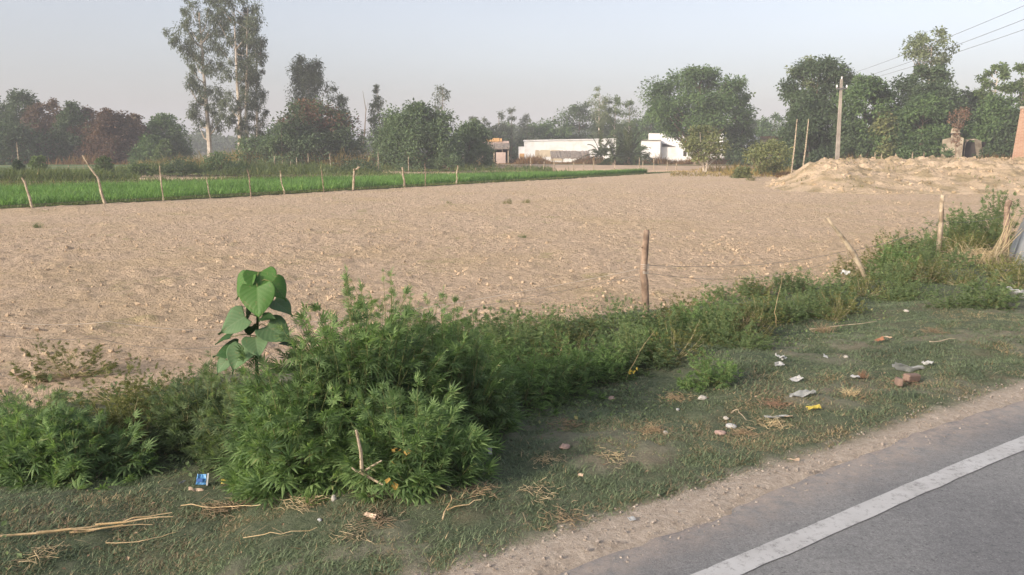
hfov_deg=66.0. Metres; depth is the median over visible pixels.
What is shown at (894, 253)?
hemp plant
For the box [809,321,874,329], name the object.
dry stalk
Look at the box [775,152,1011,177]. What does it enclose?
scrub grass
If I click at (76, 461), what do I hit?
hemp plant
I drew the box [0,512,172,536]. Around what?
dry stalk
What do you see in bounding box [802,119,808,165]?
leaning pole
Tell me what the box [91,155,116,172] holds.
shrub
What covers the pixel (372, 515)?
dead leaf
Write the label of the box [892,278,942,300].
hemp plant
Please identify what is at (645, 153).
shrub
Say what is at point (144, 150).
broadleaf tree
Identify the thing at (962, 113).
withered tree
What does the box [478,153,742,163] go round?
russet grass
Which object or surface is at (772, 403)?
dry grass tuft
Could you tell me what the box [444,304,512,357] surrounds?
hemp plant
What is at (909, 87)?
broadleaf tree
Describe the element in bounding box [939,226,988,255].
weed plant
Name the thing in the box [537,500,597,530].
dry grass tuft
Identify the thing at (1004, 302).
hemp plant
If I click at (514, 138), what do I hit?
slender tree
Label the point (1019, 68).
airy tree
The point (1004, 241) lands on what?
reed bundle
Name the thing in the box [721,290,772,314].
hemp plant
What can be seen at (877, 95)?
broadleaf tree
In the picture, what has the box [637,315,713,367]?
weed plant
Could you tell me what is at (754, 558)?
road line
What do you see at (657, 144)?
stepped house
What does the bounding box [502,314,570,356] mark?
hemp plant
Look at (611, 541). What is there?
shoulder gravel
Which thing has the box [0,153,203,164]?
brown grass
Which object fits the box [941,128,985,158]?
ruined house
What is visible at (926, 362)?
plastic scrap
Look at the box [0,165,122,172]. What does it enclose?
track side grass
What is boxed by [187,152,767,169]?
ground
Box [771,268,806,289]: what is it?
weed plant
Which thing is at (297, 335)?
fence wire
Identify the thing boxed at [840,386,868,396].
dry grass tuft
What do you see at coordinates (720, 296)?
hemp plant
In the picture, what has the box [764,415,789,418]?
plastic strip
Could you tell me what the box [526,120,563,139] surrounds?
background tree
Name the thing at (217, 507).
dry stalk
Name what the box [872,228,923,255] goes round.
weed plant
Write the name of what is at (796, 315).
hemp plant
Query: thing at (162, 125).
broadleaf tree
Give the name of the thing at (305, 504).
dry grass tuft
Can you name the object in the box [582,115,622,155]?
background tree
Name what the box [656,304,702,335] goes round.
hemp plant
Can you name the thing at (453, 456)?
hemp plant
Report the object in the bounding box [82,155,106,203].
fence post
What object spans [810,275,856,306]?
hemp plant
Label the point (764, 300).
weed plant
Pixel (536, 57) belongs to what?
sky
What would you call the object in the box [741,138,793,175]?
bush
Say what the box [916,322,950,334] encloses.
dry grass tuft
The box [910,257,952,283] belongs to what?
weed plant
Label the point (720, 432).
stone
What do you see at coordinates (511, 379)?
hemp plant
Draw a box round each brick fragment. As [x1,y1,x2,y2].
[894,377,903,386]
[902,373,920,381]
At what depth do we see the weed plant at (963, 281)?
11.45 m
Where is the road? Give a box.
[558,400,1023,574]
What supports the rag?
on the verge
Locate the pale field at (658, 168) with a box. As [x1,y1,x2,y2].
[486,164,754,172]
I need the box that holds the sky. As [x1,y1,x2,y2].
[0,0,1023,141]
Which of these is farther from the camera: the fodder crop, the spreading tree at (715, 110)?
the spreading tree at (715, 110)
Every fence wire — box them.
[2,275,638,348]
[649,255,847,278]
[650,251,843,266]
[857,215,1004,249]
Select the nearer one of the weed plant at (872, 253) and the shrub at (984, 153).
the weed plant at (872, 253)
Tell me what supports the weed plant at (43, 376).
on the ploughed field at (374, 212)
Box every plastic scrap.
[775,361,784,365]
[921,360,932,364]
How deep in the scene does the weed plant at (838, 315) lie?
9.02 m
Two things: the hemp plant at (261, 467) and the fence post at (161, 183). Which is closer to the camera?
the hemp plant at (261, 467)
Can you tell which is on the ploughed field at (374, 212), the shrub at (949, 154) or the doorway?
the shrub at (949, 154)
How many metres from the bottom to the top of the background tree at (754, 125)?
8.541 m
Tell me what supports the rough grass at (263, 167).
on the green field at (51, 165)
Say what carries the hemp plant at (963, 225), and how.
on the ploughed field at (374, 212)
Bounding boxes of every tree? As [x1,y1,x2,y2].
[0,88,44,151]
[0,96,18,130]
[0,117,60,164]
[13,102,63,160]
[38,97,73,162]
[44,99,90,162]
[66,104,108,159]
[75,107,131,163]
[96,110,139,163]
[121,113,149,157]
[123,133,178,163]
[143,112,195,158]
[150,138,181,162]
[162,0,234,156]
[201,0,266,152]
[232,13,269,149]
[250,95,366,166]
[285,52,337,132]
[326,86,354,144]
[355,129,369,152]
[359,97,467,171]
[363,94,367,145]
[366,84,386,149]
[431,84,450,110]
[451,118,496,165]
[480,116,493,133]
[490,110,509,141]
[494,122,533,159]
[502,106,522,159]
[515,113,538,151]
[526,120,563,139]
[533,107,578,139]
[559,101,593,138]
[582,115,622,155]
[586,86,613,138]
[604,94,623,148]
[609,118,650,159]
[616,99,641,157]
[628,113,664,157]
[635,63,761,164]
[673,124,732,171]
[721,109,762,164]
[724,78,755,159]
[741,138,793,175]
[743,117,763,147]
[755,111,785,136]
[765,93,843,169]
[767,133,812,168]
[773,54,857,151]
[783,55,819,100]
[819,109,875,158]
[829,72,902,158]
[859,109,903,158]
[871,91,964,158]
[885,63,974,153]
[898,25,962,96]
[947,106,971,156]
[950,86,980,139]
[956,93,1020,157]
[973,61,1019,142]
[988,101,1023,157]
[1006,62,1023,108]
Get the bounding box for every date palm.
[581,126,613,163]
[597,136,631,164]
[603,128,657,164]
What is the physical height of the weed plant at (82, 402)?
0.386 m
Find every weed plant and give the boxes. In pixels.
[7,333,126,385]
[51,356,168,408]
[82,394,174,468]
[83,353,192,448]
[126,366,225,457]
[147,367,225,410]
[490,311,537,338]
[514,337,568,383]
[530,310,570,332]
[532,318,596,359]
[565,312,603,342]
[574,310,610,329]
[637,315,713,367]
[648,300,684,323]
[662,286,725,320]
[723,300,759,331]
[725,303,779,342]
[733,274,772,296]
[738,287,789,326]
[745,173,755,180]
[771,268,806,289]
[814,301,850,321]
[816,285,868,314]
[829,250,873,277]
[845,269,888,299]
[859,243,894,264]
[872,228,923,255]
[884,248,948,283]
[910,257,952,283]
[937,263,982,286]
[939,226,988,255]
[950,228,994,252]
[973,249,1023,277]
[982,217,1014,243]
[986,258,1023,288]
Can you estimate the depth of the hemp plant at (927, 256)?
14.17 m
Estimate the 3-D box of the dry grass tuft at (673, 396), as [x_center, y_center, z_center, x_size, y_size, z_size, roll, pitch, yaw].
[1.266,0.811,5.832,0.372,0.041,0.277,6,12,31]
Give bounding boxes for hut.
[481,138,508,163]
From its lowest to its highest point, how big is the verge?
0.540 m
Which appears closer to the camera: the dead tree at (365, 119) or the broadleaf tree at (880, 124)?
the broadleaf tree at (880, 124)
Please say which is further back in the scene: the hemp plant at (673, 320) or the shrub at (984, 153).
the shrub at (984, 153)
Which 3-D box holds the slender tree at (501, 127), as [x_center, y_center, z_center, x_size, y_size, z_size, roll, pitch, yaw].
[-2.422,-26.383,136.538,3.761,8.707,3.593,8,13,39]
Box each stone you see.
[559,443,569,449]
[698,395,706,399]
[714,430,725,434]
[726,423,736,428]
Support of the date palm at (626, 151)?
on the ground at (202, 154)
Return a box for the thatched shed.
[550,151,590,161]
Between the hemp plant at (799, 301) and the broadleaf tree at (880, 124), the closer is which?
the hemp plant at (799, 301)
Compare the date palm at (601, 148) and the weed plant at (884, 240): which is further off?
the date palm at (601, 148)
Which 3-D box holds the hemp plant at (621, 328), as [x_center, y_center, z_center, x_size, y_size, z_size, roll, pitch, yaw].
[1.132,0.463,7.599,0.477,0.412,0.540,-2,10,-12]
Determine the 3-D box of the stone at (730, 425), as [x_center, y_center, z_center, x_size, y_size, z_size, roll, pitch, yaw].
[1.445,0.913,5.194,0.072,0.035,0.053,7,12,36]
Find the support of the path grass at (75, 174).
on the dirt path
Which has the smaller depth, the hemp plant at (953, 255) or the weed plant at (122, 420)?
the weed plant at (122, 420)
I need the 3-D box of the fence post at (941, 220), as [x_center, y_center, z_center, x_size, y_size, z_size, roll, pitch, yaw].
[8.306,-1.160,15.286,0.123,1.266,0.097,-5,11,-27]
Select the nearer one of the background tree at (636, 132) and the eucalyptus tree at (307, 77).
the eucalyptus tree at (307, 77)
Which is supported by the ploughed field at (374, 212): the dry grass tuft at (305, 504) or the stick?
the stick
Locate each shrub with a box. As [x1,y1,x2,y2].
[12,159,25,171]
[27,155,50,172]
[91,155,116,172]
[123,161,155,176]
[155,156,203,175]
[195,150,252,176]
[333,157,384,173]
[430,149,463,170]
[635,145,650,162]
[730,165,752,177]
[940,144,954,157]
[970,144,994,158]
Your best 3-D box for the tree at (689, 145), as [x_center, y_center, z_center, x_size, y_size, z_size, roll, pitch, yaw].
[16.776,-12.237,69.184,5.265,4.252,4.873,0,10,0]
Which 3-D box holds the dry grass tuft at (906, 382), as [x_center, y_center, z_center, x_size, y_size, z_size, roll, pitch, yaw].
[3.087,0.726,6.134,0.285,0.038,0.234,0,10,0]
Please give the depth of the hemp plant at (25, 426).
4.72 m
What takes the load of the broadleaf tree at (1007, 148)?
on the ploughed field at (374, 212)
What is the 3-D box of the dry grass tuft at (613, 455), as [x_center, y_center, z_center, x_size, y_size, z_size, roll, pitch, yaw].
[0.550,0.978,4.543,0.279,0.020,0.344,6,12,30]
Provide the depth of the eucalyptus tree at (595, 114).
138.37 m
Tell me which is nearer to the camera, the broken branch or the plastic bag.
the broken branch
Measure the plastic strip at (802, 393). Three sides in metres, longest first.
0.203 x 0.054 x 0.046 m
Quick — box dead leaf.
[364,512,375,518]
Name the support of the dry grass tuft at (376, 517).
on the verge
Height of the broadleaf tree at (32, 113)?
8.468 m
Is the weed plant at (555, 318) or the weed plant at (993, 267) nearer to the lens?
the weed plant at (555, 318)
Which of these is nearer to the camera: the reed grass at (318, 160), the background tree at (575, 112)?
the reed grass at (318, 160)
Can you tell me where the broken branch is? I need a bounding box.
[352,429,382,484]
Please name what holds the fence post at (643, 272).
on the verge
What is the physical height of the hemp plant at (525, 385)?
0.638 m
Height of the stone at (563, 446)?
0.037 m
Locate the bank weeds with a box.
[801,156,1023,188]
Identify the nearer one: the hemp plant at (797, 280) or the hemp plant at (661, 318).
the hemp plant at (661, 318)
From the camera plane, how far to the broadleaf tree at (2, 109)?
108.30 m
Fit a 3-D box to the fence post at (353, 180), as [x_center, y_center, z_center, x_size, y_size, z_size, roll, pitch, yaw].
[-7.750,-5.400,39.155,0.434,1.267,0.169,0,10,0]
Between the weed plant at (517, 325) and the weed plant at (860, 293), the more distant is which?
the weed plant at (860, 293)
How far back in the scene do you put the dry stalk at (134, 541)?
3.68 m
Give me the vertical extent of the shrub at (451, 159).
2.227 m
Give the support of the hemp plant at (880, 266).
on the verge
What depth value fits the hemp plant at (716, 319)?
7.89 m
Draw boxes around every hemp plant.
[0,373,95,426]
[0,395,101,482]
[0,404,165,490]
[100,370,180,425]
[133,349,263,463]
[180,358,289,474]
[208,341,383,509]
[221,264,477,467]
[319,265,456,371]
[319,369,502,506]
[365,292,528,456]
[396,301,429,330]
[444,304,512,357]
[456,330,534,388]
[469,300,551,378]
[474,300,533,345]
[480,363,531,422]
[483,340,574,416]
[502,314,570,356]
[517,340,607,406]
[520,304,588,345]
[541,329,626,389]
[573,326,639,385]
[582,297,651,341]
[590,319,677,376]
[606,316,650,350]
[616,301,681,340]
[631,320,678,361]
[648,310,712,343]
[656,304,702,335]
[671,283,735,340]
[673,347,743,392]
[685,294,761,347]
[698,298,753,324]
[700,282,746,302]
[709,318,780,350]
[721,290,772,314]
[738,271,790,299]
[754,288,807,325]
[772,266,819,294]
[777,285,828,308]
[787,289,832,319]
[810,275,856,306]
[823,268,870,289]
[863,252,910,280]
[866,236,918,271]
[867,281,920,302]
[875,260,920,289]
[882,227,937,261]
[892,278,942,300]
[907,245,940,265]
[913,227,950,250]
[921,241,983,270]
[922,202,993,249]
[922,286,973,308]
[923,246,950,257]
[944,205,981,240]
[955,267,1023,309]
[960,208,1014,251]
[972,181,1023,239]
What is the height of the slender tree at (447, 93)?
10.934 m
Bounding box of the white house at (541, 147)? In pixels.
[518,138,615,161]
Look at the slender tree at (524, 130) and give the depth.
139.87 m
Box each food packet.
[196,473,208,485]
[806,404,821,409]
[875,336,884,340]
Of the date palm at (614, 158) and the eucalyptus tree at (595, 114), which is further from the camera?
the eucalyptus tree at (595, 114)
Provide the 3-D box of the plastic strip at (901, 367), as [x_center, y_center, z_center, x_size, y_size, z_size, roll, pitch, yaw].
[3.314,0.671,6.563,0.381,0.096,0.054,14,15,-16]
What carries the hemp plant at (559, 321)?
on the verge
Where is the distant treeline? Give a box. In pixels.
[184,116,867,154]
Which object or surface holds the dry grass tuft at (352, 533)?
on the verge
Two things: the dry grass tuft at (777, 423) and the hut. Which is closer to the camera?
the dry grass tuft at (777, 423)
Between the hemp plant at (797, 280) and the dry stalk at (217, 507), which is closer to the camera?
the dry stalk at (217, 507)
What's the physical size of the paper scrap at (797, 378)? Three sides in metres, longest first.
0.102 x 0.062 x 0.028 m
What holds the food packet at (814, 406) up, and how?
on the verge
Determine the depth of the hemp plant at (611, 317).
8.36 m
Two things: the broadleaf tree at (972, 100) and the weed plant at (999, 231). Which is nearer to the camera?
the weed plant at (999, 231)
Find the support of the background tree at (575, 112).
on the ground at (202, 154)
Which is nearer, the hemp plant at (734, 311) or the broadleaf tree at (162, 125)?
the hemp plant at (734, 311)
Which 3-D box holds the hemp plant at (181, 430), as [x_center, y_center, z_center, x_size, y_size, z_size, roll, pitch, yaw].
[-1.975,0.783,5.171,0.915,0.770,0.789,0,10,0]
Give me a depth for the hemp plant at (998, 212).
18.09 m
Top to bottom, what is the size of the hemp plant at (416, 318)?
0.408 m
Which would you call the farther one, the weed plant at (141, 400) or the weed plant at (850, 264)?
the weed plant at (850, 264)
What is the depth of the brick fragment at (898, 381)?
5.97 m
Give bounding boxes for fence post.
[21,177,33,207]
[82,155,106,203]
[159,166,163,201]
[247,170,251,196]
[280,171,284,194]
[352,166,359,190]
[401,167,405,187]
[639,230,648,319]
[826,217,866,279]
[936,195,944,252]
[1002,199,1011,250]
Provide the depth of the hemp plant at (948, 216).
17.70 m
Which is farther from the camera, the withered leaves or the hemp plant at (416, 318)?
the hemp plant at (416, 318)
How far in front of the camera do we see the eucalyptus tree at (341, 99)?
106.60 m
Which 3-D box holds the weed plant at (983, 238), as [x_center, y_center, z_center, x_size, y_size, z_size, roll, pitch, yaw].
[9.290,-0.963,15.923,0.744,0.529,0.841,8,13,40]
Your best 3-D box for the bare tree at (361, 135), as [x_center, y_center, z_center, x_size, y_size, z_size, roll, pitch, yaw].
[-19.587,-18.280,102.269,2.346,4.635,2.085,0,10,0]
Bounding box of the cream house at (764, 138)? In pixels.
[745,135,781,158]
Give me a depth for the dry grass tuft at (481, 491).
4.02 m
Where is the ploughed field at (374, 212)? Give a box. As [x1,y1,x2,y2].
[0,169,1023,412]
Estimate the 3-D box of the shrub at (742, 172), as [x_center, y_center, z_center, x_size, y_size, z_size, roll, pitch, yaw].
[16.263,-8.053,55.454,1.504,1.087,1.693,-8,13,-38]
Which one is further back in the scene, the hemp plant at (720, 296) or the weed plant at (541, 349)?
the hemp plant at (720, 296)
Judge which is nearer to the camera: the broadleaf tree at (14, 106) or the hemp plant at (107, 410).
the hemp plant at (107, 410)
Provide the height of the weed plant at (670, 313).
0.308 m
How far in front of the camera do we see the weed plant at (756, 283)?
11.03 m
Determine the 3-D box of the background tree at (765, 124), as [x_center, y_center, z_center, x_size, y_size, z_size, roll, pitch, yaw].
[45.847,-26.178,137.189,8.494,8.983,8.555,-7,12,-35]
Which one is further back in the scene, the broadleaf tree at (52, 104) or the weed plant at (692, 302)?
the broadleaf tree at (52, 104)
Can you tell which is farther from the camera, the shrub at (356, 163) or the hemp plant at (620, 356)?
the shrub at (356, 163)
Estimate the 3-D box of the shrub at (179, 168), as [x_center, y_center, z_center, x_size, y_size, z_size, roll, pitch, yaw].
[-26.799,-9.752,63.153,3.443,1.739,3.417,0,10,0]
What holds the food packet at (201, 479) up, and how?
on the verge
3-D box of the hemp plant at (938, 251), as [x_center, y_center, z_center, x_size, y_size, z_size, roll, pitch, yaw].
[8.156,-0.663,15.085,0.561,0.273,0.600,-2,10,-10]
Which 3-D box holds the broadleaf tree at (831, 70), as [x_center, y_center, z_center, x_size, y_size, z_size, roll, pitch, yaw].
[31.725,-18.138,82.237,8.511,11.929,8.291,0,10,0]
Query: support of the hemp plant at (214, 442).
on the verge
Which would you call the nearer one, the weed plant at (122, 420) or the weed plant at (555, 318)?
the weed plant at (122, 420)
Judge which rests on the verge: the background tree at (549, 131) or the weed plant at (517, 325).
the weed plant at (517, 325)
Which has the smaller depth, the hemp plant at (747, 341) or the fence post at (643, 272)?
the hemp plant at (747, 341)
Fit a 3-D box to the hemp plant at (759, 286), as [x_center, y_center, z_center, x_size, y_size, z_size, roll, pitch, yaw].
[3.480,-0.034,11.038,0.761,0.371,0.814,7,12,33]
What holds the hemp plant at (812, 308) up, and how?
on the verge
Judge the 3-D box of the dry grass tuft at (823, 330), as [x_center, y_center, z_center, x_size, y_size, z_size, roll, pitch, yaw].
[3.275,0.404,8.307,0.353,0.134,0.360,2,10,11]
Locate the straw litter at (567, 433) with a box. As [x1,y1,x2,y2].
[1,287,1018,567]
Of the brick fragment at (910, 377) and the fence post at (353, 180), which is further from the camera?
the fence post at (353, 180)
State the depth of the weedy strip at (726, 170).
63.88 m
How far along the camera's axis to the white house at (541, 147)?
118.15 m
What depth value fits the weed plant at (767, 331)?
8.23 m
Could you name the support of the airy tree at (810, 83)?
on the ploughed field at (374, 212)
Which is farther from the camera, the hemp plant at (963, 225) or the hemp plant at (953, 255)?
the hemp plant at (963, 225)
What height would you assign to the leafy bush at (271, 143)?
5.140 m
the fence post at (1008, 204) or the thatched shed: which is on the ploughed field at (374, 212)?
the fence post at (1008, 204)
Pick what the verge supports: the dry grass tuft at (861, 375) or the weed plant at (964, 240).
the dry grass tuft at (861, 375)
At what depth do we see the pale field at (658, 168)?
82.23 m
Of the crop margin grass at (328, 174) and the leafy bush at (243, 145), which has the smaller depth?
the crop margin grass at (328, 174)
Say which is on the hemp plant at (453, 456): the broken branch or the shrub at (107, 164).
the broken branch
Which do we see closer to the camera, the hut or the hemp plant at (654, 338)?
the hemp plant at (654, 338)
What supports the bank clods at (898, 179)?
on the earth bank
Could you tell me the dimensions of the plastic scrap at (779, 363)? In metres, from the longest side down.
0.095 x 0.034 x 0.031 m
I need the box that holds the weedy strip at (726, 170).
[670,160,790,176]
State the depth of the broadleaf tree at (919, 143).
72.42 m
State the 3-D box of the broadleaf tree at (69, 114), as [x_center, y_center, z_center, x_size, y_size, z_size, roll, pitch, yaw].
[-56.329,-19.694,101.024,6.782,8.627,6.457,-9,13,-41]
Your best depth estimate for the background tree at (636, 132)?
145.06 m
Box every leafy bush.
[232,134,274,164]
[255,123,304,164]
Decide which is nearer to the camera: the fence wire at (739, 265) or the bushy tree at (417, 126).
the fence wire at (739, 265)
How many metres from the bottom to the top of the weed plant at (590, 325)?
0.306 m
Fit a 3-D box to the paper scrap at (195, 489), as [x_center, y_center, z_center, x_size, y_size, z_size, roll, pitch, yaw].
[-1.758,1.124,4.384,0.085,0.019,0.027,16,18,-14]
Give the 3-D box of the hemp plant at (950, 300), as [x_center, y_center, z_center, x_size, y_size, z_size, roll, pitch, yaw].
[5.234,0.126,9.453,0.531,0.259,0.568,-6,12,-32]
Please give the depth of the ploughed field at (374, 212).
16.20 m
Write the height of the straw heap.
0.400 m
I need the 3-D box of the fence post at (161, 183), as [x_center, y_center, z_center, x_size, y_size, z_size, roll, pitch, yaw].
[-13.841,-4.079,31.116,0.086,1.451,0.086,8,13,37]
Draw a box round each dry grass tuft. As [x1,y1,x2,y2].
[2,538,65,574]
[195,490,251,516]
[272,492,329,512]
[324,520,379,554]
[347,505,407,535]
[434,480,500,506]
[516,477,563,504]
[527,451,566,468]
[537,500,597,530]
[545,414,588,430]
[593,445,633,468]
[627,421,686,436]
[657,391,697,401]
[717,418,769,439]
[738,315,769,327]
[748,415,792,432]
[758,396,796,408]
[808,321,838,333]
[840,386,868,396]
[858,369,870,377]
[884,376,925,386]
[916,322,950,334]
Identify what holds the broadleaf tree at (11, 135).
on the ground at (202, 154)
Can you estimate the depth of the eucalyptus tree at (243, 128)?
94.19 m
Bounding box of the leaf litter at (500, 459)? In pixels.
[2,263,1021,571]
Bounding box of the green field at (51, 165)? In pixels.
[0,164,129,169]
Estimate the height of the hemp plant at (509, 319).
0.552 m
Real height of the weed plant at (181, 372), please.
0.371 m
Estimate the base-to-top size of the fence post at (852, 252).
1.087 m
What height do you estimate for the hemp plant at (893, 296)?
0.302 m
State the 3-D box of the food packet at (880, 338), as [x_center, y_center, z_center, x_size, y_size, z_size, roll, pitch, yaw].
[3.521,0.497,7.551,0.099,0.027,0.052,-15,31,-13]
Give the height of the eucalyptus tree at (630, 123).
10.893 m
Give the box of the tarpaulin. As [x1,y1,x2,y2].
[1009,218,1023,264]
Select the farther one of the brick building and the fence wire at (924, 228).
the brick building
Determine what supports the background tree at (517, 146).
on the ground at (202, 154)
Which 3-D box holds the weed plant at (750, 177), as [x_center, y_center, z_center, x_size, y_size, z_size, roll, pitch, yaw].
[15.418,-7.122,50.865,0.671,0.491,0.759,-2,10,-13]
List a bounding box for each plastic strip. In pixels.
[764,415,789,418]
[789,389,815,396]
[892,362,924,371]
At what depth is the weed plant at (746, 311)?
8.67 m
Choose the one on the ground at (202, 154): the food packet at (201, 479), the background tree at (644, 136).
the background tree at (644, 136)
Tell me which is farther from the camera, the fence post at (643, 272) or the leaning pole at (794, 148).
the leaning pole at (794, 148)
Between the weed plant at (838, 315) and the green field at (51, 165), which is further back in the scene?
the green field at (51, 165)
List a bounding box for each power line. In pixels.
[841,19,1023,83]
[845,6,1022,75]
[852,29,1023,83]
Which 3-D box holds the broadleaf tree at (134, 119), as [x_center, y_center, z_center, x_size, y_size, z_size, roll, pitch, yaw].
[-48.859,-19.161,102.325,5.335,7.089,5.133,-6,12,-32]
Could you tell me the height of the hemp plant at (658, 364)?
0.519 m
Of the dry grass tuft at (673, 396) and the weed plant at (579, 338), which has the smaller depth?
the dry grass tuft at (673, 396)
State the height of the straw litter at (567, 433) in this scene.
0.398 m
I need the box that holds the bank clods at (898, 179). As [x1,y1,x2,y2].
[769,155,1023,192]
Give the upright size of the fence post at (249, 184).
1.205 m
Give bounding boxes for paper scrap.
[188,487,203,491]
[790,375,802,381]
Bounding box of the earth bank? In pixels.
[765,155,1023,194]
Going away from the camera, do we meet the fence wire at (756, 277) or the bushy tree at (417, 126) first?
the fence wire at (756, 277)
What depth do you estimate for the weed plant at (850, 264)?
12.85 m
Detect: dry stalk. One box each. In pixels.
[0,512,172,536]
[106,532,174,543]
[181,504,256,507]
[243,527,316,537]
[447,499,480,510]
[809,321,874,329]
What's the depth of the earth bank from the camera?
39.74 m
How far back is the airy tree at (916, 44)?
80.57 m
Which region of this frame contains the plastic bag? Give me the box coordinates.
[775,353,786,359]
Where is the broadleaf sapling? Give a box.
[213,266,299,392]
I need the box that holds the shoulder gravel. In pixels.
[416,375,1023,574]
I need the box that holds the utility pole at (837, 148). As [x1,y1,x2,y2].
[835,77,847,158]
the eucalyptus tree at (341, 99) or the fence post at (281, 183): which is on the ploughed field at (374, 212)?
the fence post at (281, 183)
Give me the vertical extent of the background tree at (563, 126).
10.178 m
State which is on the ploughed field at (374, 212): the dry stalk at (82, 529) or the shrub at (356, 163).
the shrub at (356, 163)
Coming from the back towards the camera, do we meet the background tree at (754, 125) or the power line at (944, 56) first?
the background tree at (754, 125)
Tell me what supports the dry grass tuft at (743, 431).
on the verge
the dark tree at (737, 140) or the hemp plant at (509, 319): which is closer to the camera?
the hemp plant at (509, 319)
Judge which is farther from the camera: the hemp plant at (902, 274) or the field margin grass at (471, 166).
the field margin grass at (471, 166)
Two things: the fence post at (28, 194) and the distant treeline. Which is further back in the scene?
the distant treeline
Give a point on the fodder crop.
(41, 193)
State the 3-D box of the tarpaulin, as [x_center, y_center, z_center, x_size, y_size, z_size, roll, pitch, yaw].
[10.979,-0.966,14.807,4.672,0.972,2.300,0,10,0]
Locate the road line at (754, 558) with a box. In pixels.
[691,436,1023,574]
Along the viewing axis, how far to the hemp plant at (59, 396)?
5.37 m
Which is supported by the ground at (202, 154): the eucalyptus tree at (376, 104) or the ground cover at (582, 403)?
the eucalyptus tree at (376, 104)
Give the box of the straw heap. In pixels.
[941,238,1023,264]
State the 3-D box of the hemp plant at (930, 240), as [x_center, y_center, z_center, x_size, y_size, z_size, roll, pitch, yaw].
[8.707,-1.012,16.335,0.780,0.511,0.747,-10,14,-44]
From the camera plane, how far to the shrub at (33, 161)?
62.98 m
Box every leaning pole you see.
[791,119,797,172]
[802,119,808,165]
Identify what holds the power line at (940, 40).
attached to the utility pole at (837, 148)
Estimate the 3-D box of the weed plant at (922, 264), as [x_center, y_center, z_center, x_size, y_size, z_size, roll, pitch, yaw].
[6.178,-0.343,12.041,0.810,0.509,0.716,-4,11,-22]
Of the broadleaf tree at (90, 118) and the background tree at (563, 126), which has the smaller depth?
the broadleaf tree at (90, 118)
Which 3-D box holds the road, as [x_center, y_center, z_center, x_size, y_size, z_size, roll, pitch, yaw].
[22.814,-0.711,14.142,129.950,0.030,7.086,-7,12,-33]
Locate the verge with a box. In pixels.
[0,256,1023,574]
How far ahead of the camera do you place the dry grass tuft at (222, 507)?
4.12 m
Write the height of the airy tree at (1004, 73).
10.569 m
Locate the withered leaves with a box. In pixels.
[385,448,410,489]
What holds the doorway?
in the ruined house at (966, 148)
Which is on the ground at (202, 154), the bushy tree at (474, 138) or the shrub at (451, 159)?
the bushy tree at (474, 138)
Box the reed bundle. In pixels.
[989,209,1021,255]
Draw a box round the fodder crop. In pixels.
[0,168,646,205]
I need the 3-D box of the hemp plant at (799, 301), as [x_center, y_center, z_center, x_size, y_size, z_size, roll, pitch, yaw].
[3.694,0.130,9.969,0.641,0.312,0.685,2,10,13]
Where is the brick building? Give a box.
[1012,106,1023,158]
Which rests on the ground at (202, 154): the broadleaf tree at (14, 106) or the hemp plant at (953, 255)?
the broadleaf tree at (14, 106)
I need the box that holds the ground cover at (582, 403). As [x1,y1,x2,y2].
[0,243,1023,570]
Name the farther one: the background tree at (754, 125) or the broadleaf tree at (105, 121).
the background tree at (754, 125)
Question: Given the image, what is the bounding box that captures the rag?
[1006,286,1023,298]
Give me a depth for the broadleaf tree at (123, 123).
100.08 m
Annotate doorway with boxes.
[962,142,985,157]
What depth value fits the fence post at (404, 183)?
42.12 m
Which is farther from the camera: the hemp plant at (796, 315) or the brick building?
the brick building
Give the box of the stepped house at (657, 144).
[641,133,723,161]
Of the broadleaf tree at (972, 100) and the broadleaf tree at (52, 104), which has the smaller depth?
the broadleaf tree at (972, 100)
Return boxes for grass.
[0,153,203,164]
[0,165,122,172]
[0,165,140,180]
[0,167,629,186]
[0,171,675,207]
[113,159,394,174]
[138,146,524,166]
[375,161,552,170]
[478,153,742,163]
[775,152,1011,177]
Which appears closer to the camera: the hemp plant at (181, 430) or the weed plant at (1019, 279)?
the hemp plant at (181, 430)
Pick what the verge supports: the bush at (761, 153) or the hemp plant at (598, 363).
the hemp plant at (598, 363)
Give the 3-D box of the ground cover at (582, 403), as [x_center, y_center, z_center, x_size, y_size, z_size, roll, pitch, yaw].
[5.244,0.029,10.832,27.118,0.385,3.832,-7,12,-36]
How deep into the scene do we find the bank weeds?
40.06 m
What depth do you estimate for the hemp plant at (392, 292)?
5.39 m
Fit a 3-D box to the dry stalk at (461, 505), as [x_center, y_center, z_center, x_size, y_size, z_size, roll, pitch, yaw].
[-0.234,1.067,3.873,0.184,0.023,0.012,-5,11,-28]
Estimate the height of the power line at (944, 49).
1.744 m
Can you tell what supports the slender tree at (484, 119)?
on the ground at (202, 154)
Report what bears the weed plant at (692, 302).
on the verge
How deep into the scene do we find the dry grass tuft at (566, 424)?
5.33 m
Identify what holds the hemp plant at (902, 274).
on the verge
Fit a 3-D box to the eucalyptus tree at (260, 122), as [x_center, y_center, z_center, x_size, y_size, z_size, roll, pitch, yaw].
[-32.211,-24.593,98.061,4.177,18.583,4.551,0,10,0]

